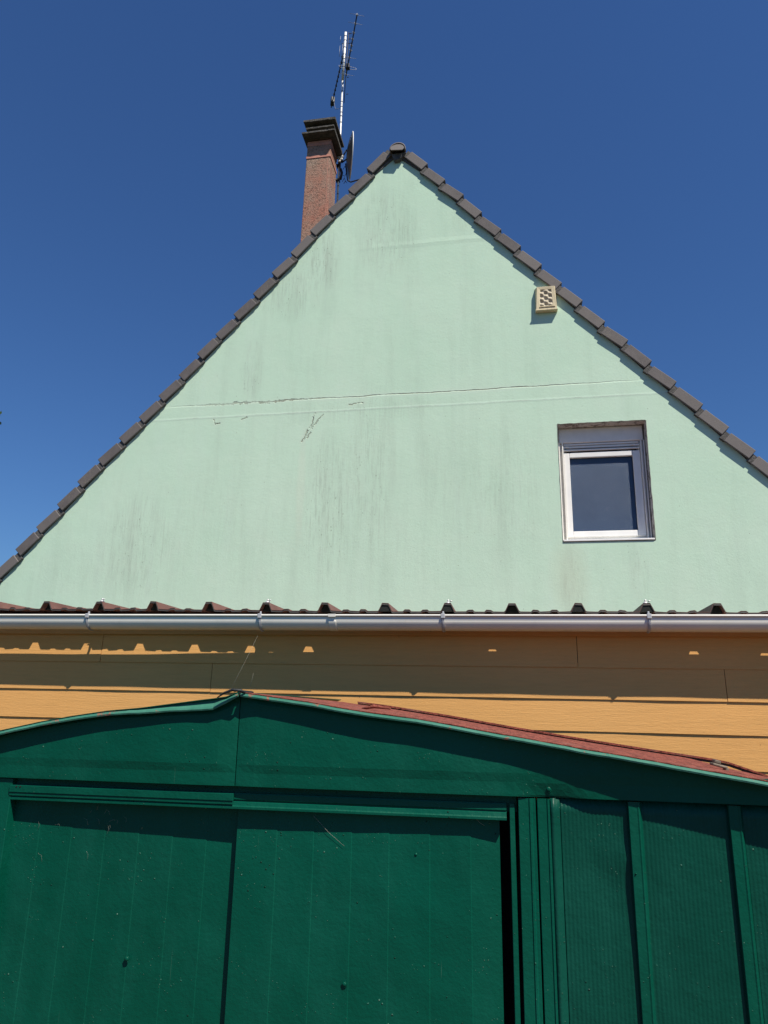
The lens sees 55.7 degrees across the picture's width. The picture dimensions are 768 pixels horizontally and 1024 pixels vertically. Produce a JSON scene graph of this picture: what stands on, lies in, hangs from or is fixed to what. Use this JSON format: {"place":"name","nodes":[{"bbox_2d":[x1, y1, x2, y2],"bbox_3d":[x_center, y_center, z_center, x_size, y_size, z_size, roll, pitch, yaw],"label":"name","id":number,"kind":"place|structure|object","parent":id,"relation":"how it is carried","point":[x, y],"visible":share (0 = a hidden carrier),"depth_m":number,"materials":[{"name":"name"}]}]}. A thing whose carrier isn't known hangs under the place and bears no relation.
{"place":"outdoors","nodes":[
{"label":"outdoors","id":0,"kind":"place"},
{"bbox_2d":[0,689,767,1023],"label":"garden shed","id":1,"kind":"structure","parent":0,"point":[218,873],"depth_m":1.89,"materials":[{"name":"green paint"}]},
{"bbox_2d":[0,800,238,1023],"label":"door","id":2,"kind":"structure","parent":1,"relation":"in","point":[134,927],"depth_m":1.98,"materials":[{"name":"green paint"}]},
{"bbox_2d":[224,809,503,1023],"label":"door","id":3,"kind":"structure","parent":1,"relation":"in","point":[400,922],"depth_m":1.86,"materials":[{"name":"green paint"}]},
{"bbox_2d":[0,0,767,566],"label":"sky","id":4,"kind":"structure","parent":0,"point":[153,153],"materials":[{"name":"blue"}]},
{"bbox_3d":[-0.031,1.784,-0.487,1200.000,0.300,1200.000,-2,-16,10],"label":"ground","id":5,"kind":"structure","parent":0,"visible":0},
{"bbox_2d":[0,117,767,612],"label":"house","id":6,"kind":"structure","parent":5,"relation":"on","point":[410,381],"depth_m":7.79,"materials":[{"name":"paint"}]},
{"bbox_2d":[336,32,346,202],"bbox_3d":[-0.649,-5.542,10.347,0.144,3.259,0.060,0,-15,4],"label":"antenna mast","id":7,"kind":"object","parent":6,"relation":"attached to","point":[342,83],"visible":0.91,"depth_m":10.46,"materials":[{"name":"metal"}]},
{"bbox_2d":[330,55,342,109],"bbox_3d":[-0.727,-6.183,11.054,0.060,1.044,1.071,5,-16,-13],"label":"directional antenna","id":8,"kind":"object","parent":7,"relation":"attached to","point":[332,101],"visible":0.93,"depth_m":11.32,"materials":[{"name":"black metal"}]},
{"bbox_2d":[339,32,351,100],"bbox_3d":[-0.564,-6.496,10.605,0.203,1.280,0.019,-3,-16,14],"label":"comb antenna","id":9,"kind":"object","parent":7,"relation":"attached to","point":[346,60],"visible":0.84,"depth_m":10.68,"materials":[{"name":"black metal"}]},
{"bbox_2d":[339,13,361,75],"bbox_3d":[-0.466,-6.467,10.096,0.255,0.075,1.005,3,-15,-9],"label":"directional antenna","id":10,"kind":"object","parent":7,"relation":"attached to","point":[347,66],"visible":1,"depth_m":10.21,"materials":[{"name":"black metal"}]},
{"bbox_2d":[338,131,358,183],"bbox_3d":[-0.415,-4.871,10.030,0.298,0.882,0.708,12,-19,-34],"label":"satellite dish","id":11,"kind":"object","parent":6,"relation":"attached to","point":[349,158],"visible":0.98,"depth_m":10.02,"materials":[{"name":"grey metal"}]},
{"bbox_2d":[558,425,654,541],"bbox_3d":[2.229,-0.287,7.378,0.860,1.238,0.252,-2,-16,10],"label":"window","id":12,"kind":"structure","parent":6,"relation":"in","point":[605,495],"depth_m":7.41,"materials":[{"name":"white plastic"}]},
{"bbox_2d":[0,598,767,774],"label":"lean to","id":13,"kind":"object","parent":5,"relation":"on","point":[692,682],"visible":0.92,"depth_m":3.81,"materials":[{"name":"wood"}]}
]}

